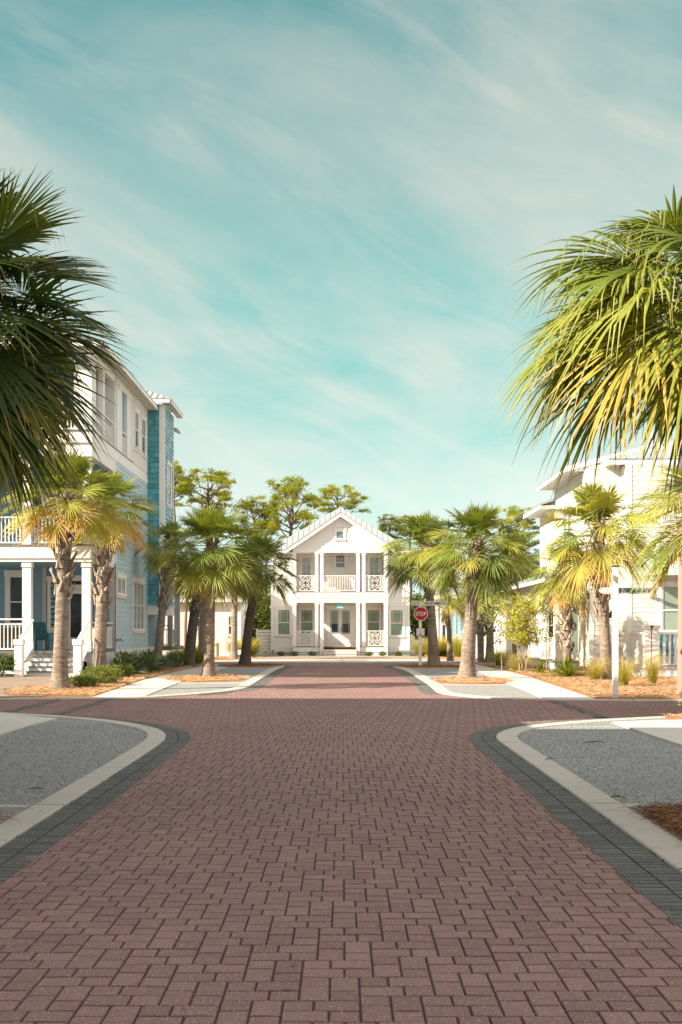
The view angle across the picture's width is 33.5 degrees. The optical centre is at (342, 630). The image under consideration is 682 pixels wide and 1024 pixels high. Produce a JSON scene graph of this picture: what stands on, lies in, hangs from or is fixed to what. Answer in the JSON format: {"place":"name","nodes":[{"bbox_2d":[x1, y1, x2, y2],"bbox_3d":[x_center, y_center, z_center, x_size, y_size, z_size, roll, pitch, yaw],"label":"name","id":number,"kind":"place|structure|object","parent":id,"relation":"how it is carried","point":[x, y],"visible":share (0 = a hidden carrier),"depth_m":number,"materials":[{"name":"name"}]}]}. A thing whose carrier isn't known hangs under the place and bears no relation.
{"place":"outdoors","nodes":[
{"label":"outdoors","id":0,"kind":"place"},
{"bbox_2d":[0,674,49,680],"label":"lot soil","id":1,"kind":"structure","parent":0,"point":[23,678],"depth_m":37.90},
{"bbox_2d":[0,650,28,675],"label":"shrub","id":2,"kind":"object","parent":1,"relation":"on","point":[7,664],"visible":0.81,"depth_m":38.09,"materials":[{"name":"green plant"}]},
{"bbox_2d":[0,321,183,676],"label":"house","id":3,"kind":"structure","parent":1,"relation":"on","point":[142,430],"depth_m":43.79,"materials":[{"name":"blue"}]},
{"bbox_2d":[3,570,33,627],"bbox_3d":[-12.510,-1.220,43.750,1.160,2.220,0.100,0,0,0],"label":"window","id":4,"kind":"structure","parent":3,"relation":"in","point":[13,578],"depth_m":43.78,"materials":[{"name":"white paint"}]},
{"bbox_2d":[33,622,53,649],"bbox_3d":[-11.027,0.215,42.152,0.690,1.050,0.790,0,0,30],"label":"porch chair","id":5,"kind":"object","parent":3,"relation":"on","point":[40,632],"visible":0.88,"depth_m":41.90,"materials":[{"name":"teal paint"}]},
{"bbox_2d":[46,576,56,632],"bbox_3d":[-11.160,-1.000,43.750,0.580,2.180,0.100,0,0,0],"label":"window","id":6,"kind":"structure","parent":3,"relation":"in","point":[49,579],"depth_m":43.74,"materials":[{"name":"white paint"}]},
{"bbox_2d":[68,590,81,648],"bbox_3d":[-10.260,-0.430,43.772,0.904,2.280,0.055,0,0,0],"label":"door","id":7,"kind":"structure","parent":3,"relation":"in","point":[75,604],"depth_m":43.78,"materials":[{"name":"white paint"}]},
{"bbox_2d":[116,573,127,598],"bbox_3d":[-8.750,-1.765,44.950,0.100,0.970,1.900,0,0,0],"label":"window","id":8,"kind":"structure","parent":3,"relation":"in","point":[121,578],"depth_m":44.84,"materials":[{"name":"white paint"}]},
{"bbox_2d":[134,406,140,452],"bbox_3d":[-8.750,-8.555,48.285,0.100,1.830,1.150,0,0,0],"label":"window","id":9,"kind":"structure","parent":3,"relation":"in","point":[136,411],"depth_m":48.27,"materials":[{"name":"white paint"}]},
{"bbox_2d":[132,576,145,632],"bbox_3d":[-8.750,-1.070,48.750,0.100,2.380,2.700,0,0,0],"label":"window","id":10,"kind":"structure","parent":3,"relation":"in","point":[138,586],"depth_m":48.81,"materials":[{"name":"white paint"}]},
{"bbox_2d":[140,413,147,458],"bbox_3d":[-8.750,-8.555,49.975,0.100,1.830,1.230,0,0,0],"label":"window","id":11,"kind":"structure","parent":3,"relation":"in","point":[143,419],"depth_m":49.97,"materials":[{"name":"white paint"}]},
{"bbox_2d":[167,460,172,509],"bbox_3d":[-8.010,-6.740,52.550,0.100,2.160,1.380,0,0,0],"label":"window","id":12,"kind":"structure","parent":3,"relation":"in","point":[169,465],"depth_m":52.72,"materials":[{"name":"white paint"}]},
{"bbox_2d":[0,713,56,734],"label":"sidewalk","id":13,"kind":"structure","parent":0,"point":[11,722],"depth_m":20.76,"materials":[{"name":"concrete"}]},
{"bbox_2d":[0,676,107,695],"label":"brick path","id":14,"kind":"structure","parent":0,"point":[26,681],"depth_m":34.57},
{"bbox_2d":[94,679,180,696],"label":"sidewalk","id":15,"kind":"structure","parent":0,"point":[147,687],"depth_m":32.47,"materials":[{"name":"concrete"}]},
{"bbox_2d":[174,459,191,544],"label":"pine tree","id":16,"kind":"object","parent":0,"point":[178,467],"visible":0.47,"depth_m":97.91,"materials":[{"name":"green plant"}]},
{"bbox_2d":[148,666,225,678],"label":"sidewalk","id":17,"kind":"structure","parent":0,"point":[197,670],"depth_m":44.82,"materials":[{"name":"concrete"}]},
{"bbox_2d":[175,468,236,551],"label":"pine tree","id":18,"kind":"object","parent":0,"point":[220,475],"visible":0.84,"depth_m":99.32,"materials":[{"name":"green plant"}]},
{"bbox_2d":[251,656,427,658],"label":"brick path","id":19,"kind":"structure","parent":0,"point":[336,657],"depth_m":69.38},
{"bbox_2d":[0,662,681,1023],"bbox_3d":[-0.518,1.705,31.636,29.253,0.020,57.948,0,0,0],"label":"brick road","id":20,"kind":"structure","parent":0,"point":[226,727],"depth_m":7.48,"materials":[{"name":"red brick"}]},
{"bbox_2d":[0,717,146,823],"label":"gravel","id":21,"kind":"structure","parent":20,"relation":"on","point":[50,770],"depth_m":15.29,"materials":[{"name":"grey gravel"}]},
{"bbox_2d":[0,163,136,529],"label":"palm tree","id":22,"kind":"object","parent":21,"relation":"on","point":[30,402],"visible":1,"depth_m":10.54,"materials":[{"name":"green plant"}]},
{"bbox_2d":[0,712,165,847],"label":"kerb","id":23,"kind":"structure","parent":20,"relation":"on","point":[28,819],"depth_m":12.34,"materials":[{"name":"concrete"}]},
{"bbox_2d":[0,664,272,697],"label":"sidewalk","id":24,"kind":"structure","parent":20,"relation":"on","point":[191,688],"depth_m":34.73,"materials":[{"name":"grey concrete"}]},
{"bbox_2d":[0,663,202,697],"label":"pine straw bed","id":25,"kind":"object","parent":24,"relation":"on","point":[74,695],"visible":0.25,"depth_m":30.02,"materials":[{"name":"orange plant"}]},
{"bbox_2d":[0,448,143,688],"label":"palm tree","id":26,"kind":"object","parent":25,"relation":"on","point":[60,534],"visible":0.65,"depth_m":31.36,"materials":[{"name":"green plant"}]},
{"bbox_2d":[69,672,101,687],"bbox_3d":[-7.405,1.450,32.200,0.889,0.558,1.239,0,0,34],"label":"shrub","id":27,"kind":"object","parent":25,"relation":"on","point":[81,681],"visible":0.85,"depth_m":32.09,"materials":[{"name":"green plant"}]},
{"bbox_2d":[78,664,124,683],"bbox_3d":[-7.338,1.361,34.365,1.496,0.716,1.535,0,0,0],"label":"shrub","id":28,"kind":"object","parent":25,"relation":"on","point":[111,674],"visible":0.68,"depth_m":34.12,"materials":[{"name":"green plant"}]},
{"bbox_2d":[52,467,164,674],"bbox_3d":[-8.137,-1.989,39.174,4.064,7.498,4.161,0,0,0],"label":"palm tree","id":29,"kind":"object","parent":25,"relation":"on","point":[102,574],"visible":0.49,"depth_m":38.93,"materials":[{"name":"green plant"}]},
{"bbox_2d":[111,661,135,676],"bbox_3d":[-7.585,1.376,39.141,0.993,0.683,1.106,0,0,0],"label":"shrub","id":30,"kind":"object","parent":25,"relation":"on","point":[127,671],"visible":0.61,"depth_m":39.01,"materials":[{"name":"green plant"}]},
{"bbox_2d":[111,652,146,673],"bbox_3d":[-7.799,1.209,41.624,1.424,0.915,1.532,0,0,-17],"label":"saw palmetto","id":31,"kind":"object","parent":25,"relation":"on","point":[127,659],"visible":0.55,"depth_m":41.40,"materials":[{"name":"green plant"}]},
{"bbox_2d":[133,649,163,673],"bbox_3d":[-7.739,1.226,43.239,1.539,1.060,1.825,0,0,44],"label":"saw palmetto","id":32,"kind":"object","parent":25,"relation":"on","point":[147,657],"visible":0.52,"depth_m":43.06,"materials":[{"name":"green plant"}]},
{"bbox_2d":[134,520,202,668],"bbox_3d":[-7.404,-1.491,48.059,3.191,6.502,3.122,0,0,0],"label":"palm tree","id":33,"kind":"object","parent":25,"relation":"on","point":[163,599],"visible":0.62,"depth_m":47.88,"materials":[{"name":"green plant"}]},
{"bbox_2d":[173,550,230,667],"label":"palm tree","id":34,"kind":"object","parent":25,"relation":"on","point":[191,637],"visible":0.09,"depth_m":51.19,"materials":[{"name":"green plant"}]},
{"bbox_2d":[159,674,251,682],"bbox_3d":[-4.774,1.673,39.262,2.953,0.054,5.521,0,0,0],"label":"pine straw bed","id":35,"kind":"object","parent":24,"relation":"on","point":[210,680],"visible":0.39,"depth_m":37.40,"materials":[{"name":"orange plant"}]},
{"bbox_2d":[152,501,273,676],"bbox_3d":[-4.608,-1.487,40.602,4.297,6.495,4.480,0,0,0],"label":"palm tree","id":36,"kind":"object","parent":35,"relation":"on","point":[206,525],"visible":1,"depth_m":39.96,"materials":[{"name":"green plant"}]},
{"bbox_2d":[222,664,280,667],"bbox_3d":[-4.368,1.673,53.346,3.599,0.054,3.683,0,0,-40],"label":"pine straw bed","id":37,"kind":"object","parent":24,"relation":"on","point":[250,666],"visible":0.54,"depth_m":51.70,"materials":[{"name":"brown plant"}]},
{"bbox_2d":[220,532,298,664],"bbox_3d":[-4.080,-1.534,54.520,4.307,6.589,4.232,0,0,0],"label":"palm tree","id":38,"kind":"object","parent":37,"relation":"on","point":[269,579],"visible":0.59,"depth_m":54.35,"materials":[{"name":"green plant"}]},
{"bbox_2d":[0,665,283,699],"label":"kerb","id":39,"kind":"structure","parent":20,"relation":"on","point":[253,680],"depth_m":30.00,"materials":[{"name":"concrete"}]},
{"bbox_2d":[215,656,264,660],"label":"pine straw bed","id":40,"kind":"object","parent":20,"relation":"on","point":[223,659],"visible":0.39,"depth_m":66.36,"materials":[{"name":"brown plant"}]},
{"bbox_2d":[162,578,247,655],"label":"house","id":41,"kind":"structure","parent":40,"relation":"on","point":[222,625],"depth_m":71.49,"materials":[{"name":"beige paint"}]},
{"bbox_2d":[216,555,260,658],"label":"palm tree","id":42,"kind":"object","parent":40,"relation":"on","point":[234,633],"visible":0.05,"depth_m":64.84,"materials":[{"name":"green plant"}]},
{"bbox_2d":[0,665,681,927],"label":"charcoal border","id":43,"kind":"object","parent":20,"relation":"on","point":[646,873],"visible":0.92,"depth_m":10.49,"materials":[{"name":"grey concrete"}]},
{"bbox_2d":[0,668,681,808],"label":"kerb","id":44,"kind":"structure","parent":20,"relation":"on","point":[27,806],"depth_m":10.91,"materials":[{"name":"concrete"}]},
{"bbox_2d":[424,655,508,659],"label":"pine straw bed","id":45,"kind":"object","parent":20,"relation":"on","point":[459,658],"visible":0.13,"depth_m":66.36,"materials":[{"name":"brown plant"}]},
{"bbox_2d":[423,581,484,651],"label":"house","id":46,"kind":"structure","parent":45,"relation":"on","point":[457,628],"depth_m":74.00,"materials":[{"name":"white paint"}]},
{"bbox_2d":[408,664,539,697],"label":"gravel","id":47,"kind":"structure","parent":20,"relation":"on","point":[497,690],"depth_m":32.94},
{"bbox_2d":[372,509,469,665],"bbox_3d":[3.793,-1.978,53.311,4.800,7.476,4.823,0,0,-18],"label":"palm tree","id":48,"kind":"object","parent":47,"relation":"on","point":[419,533],"visible":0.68,"depth_m":52.89,"materials":[{"name":"green plant"}]},
{"bbox_2d":[411,601,447,665],"bbox_3d":[4.064,0.158,52.921,1.720,3.105,0.180,0,0,0],"label":"stop sign","id":49,"kind":"object","parent":47,"relation":"on","point":[420,613],"visible":1,"depth_m":52.87,"materials":[{"name":"metal"}]},
{"bbox_2d":[429,676,515,683],"bbox_3d":[4.312,1.673,37.667,2.726,0.054,4.878,0,0,0],"label":"pine straw bed","id":50,"kind":"object","parent":47,"relation":"on","point":[455,682],"visible":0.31,"depth_m":35.91,"materials":[{"name":"orange plant"}]},
{"bbox_2d":[418,498,536,677],"bbox_3d":[4.723,-1.414,39.249,4.178,6.348,4.174,0,0,-17],"label":"palm tree","id":51,"kind":"object","parent":47,"relation":"on","point":[480,522],"visible":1,"depth_m":38.70,"materials":[{"name":"green plant"}]},
{"bbox_2d":[477,662,681,700],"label":"pine straw bed","id":52,"kind":"object","parent":47,"relation":"on","point":[606,694],"visible":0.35,"depth_m":32.70,"materials":[{"name":"orange plant"}]},
{"bbox_2d":[478,594,513,669],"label":"sapling","id":53,"kind":"object","parent":52,"relation":"on","point":[492,622],"visible":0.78,"depth_m":46.87,"materials":[{"name":"green plant"}]},
{"bbox_2d":[490,591,552,671],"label":"sapling","id":54,"kind":"object","parent":52,"relation":"on","point":[518,637],"visible":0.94,"depth_m":44.36,"materials":[{"name":"green plant"}]},
{"bbox_2d":[531,592,562,672],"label":"sapling","id":55,"kind":"object","parent":52,"relation":"on","point":[540,630],"visible":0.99,"depth_m":42.59,"materials":[{"name":"green plant"}]},
{"bbox_2d":[524,544,590,660],"bbox_3d":[8.623,-0.883,43.705,3.277,5.287,3.215,0,0,0],"label":"palm tree","id":56,"kind":"object","parent":52,"relation":"on","point":[565,606],"visible":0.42,"depth_m":43.53,"materials":[{"name":"green plant"}]},
{"bbox_2d":[538,654,587,677],"bbox_3d":[7.807,1.224,39.554,2.140,0.914,1.645,0,0,0],"label":"yucca","id":57,"kind":"object","parent":52,"relation":"on","point":[567,669],"visible":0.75,"depth_m":39.45,"materials":[{"name":"green plant"}]},
{"bbox_2d":[537,479,662,679],"bbox_3d":[8.497,-1.661,37.427,4.124,6.841,4.135,0,0,0],"label":"palm tree","id":58,"kind":"object","parent":52,"relation":"on","point":[599,557],"visible":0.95,"depth_m":37.02,"materials":[{"name":"green plant"}]},
{"bbox_2d":[596,655,642,685],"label":"ornamental grass","id":59,"kind":"object","parent":52,"relation":"on","point":[623,677],"depth_m":32.88,"materials":[{"name":"yellow plant"}]},
{"bbox_2d":[599,566,654,697],"bbox_3d":[6.960,0.050,27.908,1.407,3.300,0.666,0,0,-28],"label":"street sign","id":60,"kind":"object","parent":52,"relation":"on","point":[615,590],"visible":0.95,"depth_m":27.91,"materials":[{"name":"white paint"}]},
{"bbox_2d":[674,459,681,693],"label":"lamp pole","id":61,"kind":"object","parent":52,"relation":"on","point":[679,664],"visible":0.46,"depth_m":29.00,"materials":[{"name":"metal"}]},
{"bbox_2d":[494,592,552,657],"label":"house","id":62,"kind":"structure","parent":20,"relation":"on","point":[507,645],"depth_m":65.98,"materials":[{"name":"white"}]},
{"bbox_2d":[392,664,681,701],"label":"kerb","id":63,"kind":"structure","parent":20,"relation":"on","point":[436,687],"depth_m":28.82,"materials":[{"name":"concrete"}]},
{"bbox_2d":[496,715,681,874],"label":"kerb","id":64,"kind":"structure","parent":20,"relation":"on","point":[667,849],"depth_m":11.26,"materials":[{"name":"concrete"}]},
{"bbox_2d":[517,719,681,841],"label":"gravel","id":65,"kind":"structure","parent":20,"relation":"on","point":[621,786],"depth_m":14.82,"materials":[{"name":"grey gravel"}]},
{"bbox_2d":[0,723,681,822],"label":"gravel stones","id":66,"kind":"object","parent":65,"relation":"on","point":[33,729],"visible":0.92,"depth_m":15.90,"materials":[{"name":"grey gravel"}]},
{"bbox_2d":[490,184,681,509],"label":"palm tree","id":67,"kind":"object","parent":65,"relation":"on","point":[624,307],"visible":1,"depth_m":9.67,"materials":[{"name":"green plant"}]},
{"bbox_2d":[616,801,681,846],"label":"pine straw bed","id":68,"kind":"object","parent":65,"relation":"on","point":[661,824],"depth_m":9.90,"materials":[{"name":"brown plant"}]},
{"bbox_2d":[621,455,681,608],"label":"palm tree","id":69,"kind":"object","parent":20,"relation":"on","point":[673,549],"visible":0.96,"depth_m":23.99,"materials":[{"name":"green plant"}]},
{"bbox_2d":[0,0,681,631],"label":"sky","id":70,"kind":"structure","parent":0,"point":[309,218],"materials":[{"name":"blue"}]},
{"bbox_2d":[258,633,425,659],"bbox_3d":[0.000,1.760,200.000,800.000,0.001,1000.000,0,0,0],"label":"ground","id":71,"kind":"structure","parent":0,"point":[411,636],"depth_m":76.40,"materials":[{"name":"soil"}]},
{"bbox_2d":[230,494,277,538],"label":"pine tree","id":72,"kind":"object","parent":71,"relation":"on","point":[250,504],"visible":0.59,"depth_m":102.45,"materials":[{"name":"green plant"}]},
{"bbox_2d":[252,589,270,648],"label":"background tree","id":73,"kind":"object","parent":71,"relation":"on","point":[262,619],"visible":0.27,"depth_m":84.77,"materials":[{"name":"green plant"}]},
{"bbox_2d":[256,628,270,655],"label":"fence","id":74,"kind":"object","parent":71,"relation":"on","point":[265,636],"visible":0.82,"depth_m":76.40,"materials":[{"name":"white wood"}]},
{"bbox_2d":[249,519,287,593],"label":"pine tree","id":75,"kind":"object","parent":71,"relation":"on","point":[271,532],"visible":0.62,"depth_m":95.68,"materials":[{"name":"green plant"}]},
{"bbox_2d":[260,474,320,537],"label":"pine tree","id":76,"kind":"object","parent":71,"relation":"on","point":[292,491],"visible":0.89,"depth_m":99.48,"materials":[{"name":"green plant"}]},
{"bbox_2d":[270,507,410,655],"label":"house","id":77,"kind":"structure","parent":71,"relation":"on","point":[371,617],"depth_m":76.08,"materials":[{"name":"white"}]},
{"bbox_2d":[275,607,292,636],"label":"window","id":78,"kind":"structure","parent":77,"relation":"in","point":[283,616],"depth_m":76.10,"materials":[{"name":"white paint"}]},
{"bbox_2d":[300,555,311,591],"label":"door","id":79,"kind":"structure","parent":77,"relation":"in","point":[305,560],"depth_m":76.99,"materials":[{"name":"white paint"}]},
{"bbox_2d":[298,607,314,635],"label":"window","id":80,"kind":"structure","parent":77,"relation":"in","point":[306,614],"depth_m":76.99,"materials":[{"name":"white paint"}]},
{"bbox_2d":[329,608,339,645],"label":"door","id":81,"kind":"structure","parent":77,"relation":"in","point":[334,614],"depth_m":76.97,"materials":[{"name":"white paint"}]},
{"bbox_2d":[333,553,347,569],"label":"window","id":82,"kind":"structure","parent":77,"relation":"in","point":[339,563],"depth_m":76.96,"materials":[{"name":"white paint"}]},
{"bbox_2d":[340,608,350,645],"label":"door","id":83,"kind":"structure","parent":77,"relation":"in","point":[345,614],"depth_m":76.96,"materials":[{"name":"white paint"}]},
{"bbox_2d":[365,607,381,635],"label":"window","id":84,"kind":"structure","parent":77,"relation":"in","point":[373,615],"depth_m":76.99,"materials":[{"name":"white paint"}]},
{"bbox_2d":[368,555,379,591],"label":"door","id":85,"kind":"structure","parent":77,"relation":"in","point":[373,568],"depth_m":76.99,"materials":[{"name":"white paint"}]},
{"bbox_2d":[388,607,405,637],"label":"window","id":86,"kind":"structure","parent":77,"relation":"in","point":[396,615],"depth_m":76.08,"materials":[{"name":"white paint"}]},
{"bbox_2d":[315,483,372,513],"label":"pine tree","id":87,"kind":"object","parent":71,"relation":"on","point":[330,492],"visible":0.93,"depth_m":103.52,"materials":[{"name":"green plant"}]},
{"bbox_2d":[410,591,427,642],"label":"background tree","id":88,"kind":"object","parent":71,"relation":"on","point":[414,623],"visible":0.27,"depth_m":85.31,"materials":[{"name":"green plant"}]},
{"bbox_2d":[215,659,511,662],"bbox_3d":[0.000,1.700,62.400,31.980,0.060,5.600,0,0,0],"label":"concrete apron","id":89,"kind":"object","parent":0,"point":[337,661],"visible":0.33,"depth_m":60.83,"materials":[{"name":"beige concrete"}]},
{"bbox_2d":[183,581,230,662],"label":"palm tree","id":90,"kind":"object","parent":89,"relation":"on","point":[201,629],"visible":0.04,"depth_m":59.58,"materials":[{"name":"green plant"}]},
{"bbox_2d":[419,575,466,660],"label":"palm tree","id":91,"kind":"object","parent":89,"relation":"on","point":[446,615],"visible":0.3,"depth_m":62.12,"materials":[{"name":"green plant"}]},
{"bbox_2d":[451,579,509,662],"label":"palm tree","id":92,"kind":"object","parent":89,"relation":"on","point":[480,632],"visible":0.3,"depth_m":59.56,"materials":[{"name":"green plant"}]},
{"bbox_2d":[464,565,518,662],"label":"palm tree","id":93,"kind":"object","parent":89,"relation":"on","point":[486,626],"visible":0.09,"depth_m":59.54,"materials":[{"name":"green plant"}]},
{"bbox_2d":[484,527,539,657],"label":"palm tree","id":94,"kind":"object","parent":89,"relation":"on","point":[531,543],"visible":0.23,"depth_m":60.84,"materials":[{"name":"green plant"}]},
{"bbox_2d":[377,513,404,538],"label":"pine tree","id":95,"kind":"object","parent":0,"point":[382,528],"visible":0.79,"depth_m":105.74,"materials":[{"name":"green plant"}]},
{"bbox_2d":[481,648,516,665],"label":"ornamental grass","id":96,"kind":"object","parent":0,"point":[498,659],"depth_m":51.26,"materials":[{"name":"plant"}]},
{"bbox_2d":[476,670,527,679],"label":"sidewalk","id":97,"kind":"structure","parent":0,"point":[501,674],"depth_m":42.78,"materials":[{"name":"concrete"}]},
{"bbox_2d":[496,504,539,553],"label":"pine tree","id":98,"kind":"object","parent":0,"point":[519,519],"visible":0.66,"depth_m":103.05,"materials":[{"name":"green plant"}]},
{"bbox_2d":[499,651,544,670],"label":"ornamental grass","id":99,"kind":"object","parent":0,"point":[514,660],"depth_m":45.24,"materials":[{"name":"plant"}]},
{"bbox_2d":[506,677,554,690],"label":"sidewalk","id":100,"kind":"structure","parent":0,"point":[526,683],"depth_m":35.53,"materials":[{"name":"concrete"}]},
{"bbox_2d":[526,686,597,700],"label":"sidewalk","id":101,"kind":"structure","parent":0,"point":[552,692],"depth_m":29.78,"materials":[{"name":"concrete"}]},
{"bbox_2d":[562,654,622,679],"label":"ornamental grass","id":102,"kind":"object","parent":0,"point":[592,671],"depth_m":36.85,"materials":[{"name":"yellow plant"}]},
{"bbox_2d":[612,719,681,746],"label":"sidewalk","id":103,"kind":"structure","parent":0,"point":[669,731],"depth_m":19.16,"materials":[{"name":"concrete"}]},
{"bbox_2d":[635,649,666,683],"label":"ornamental grass","id":104,"kind":"object","parent":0,"point":[652,672],"depth_m":34.18,"materials":[{"name":"yellow plant"}]},
{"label":"lot soil","id":105,"kind":"structure","parent":0,"visible":0},
{"bbox_2d":[510,432,681,676],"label":"house","id":106,"kind":"structure","parent":105,"relation":"on","point":[642,626],"depth_m":42.92,"materials":[{"name":"beige"}]},
{"bbox_2d":[571,603,578,658],"bbox_3d":[9.700,0.040,47.572,0.784,2.360,0.055,0,0,0],"label":"door","id":107,"kind":"structure","parent":106,"relation":"in","point":[574,638],"depth_m":47.58,"materials":[{"name":"white paint"}]},
{"bbox_2d":[658,581,677,631],"bbox_3d":[12.463,-0.825,41.950,1.552,2.010,0.100,0,0,0],"label":"window","id":108,"kind":"structure","parent":106,"relation":"in","point":[668,595],"depth_m":41.98,"materials":[{"name":"white paint"}]},
{"bbox_2d":[660,634,677,665],"bbox_3d":[11.700,0.705,40.945,0.690,1.150,0.790,0,0,0],"label":"porch chair","id":109,"kind":"object","parent":106,"relation":"on","point":[667,645],"visible":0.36,"depth_m":40.67,"materials":[{"name":"teal wood"}]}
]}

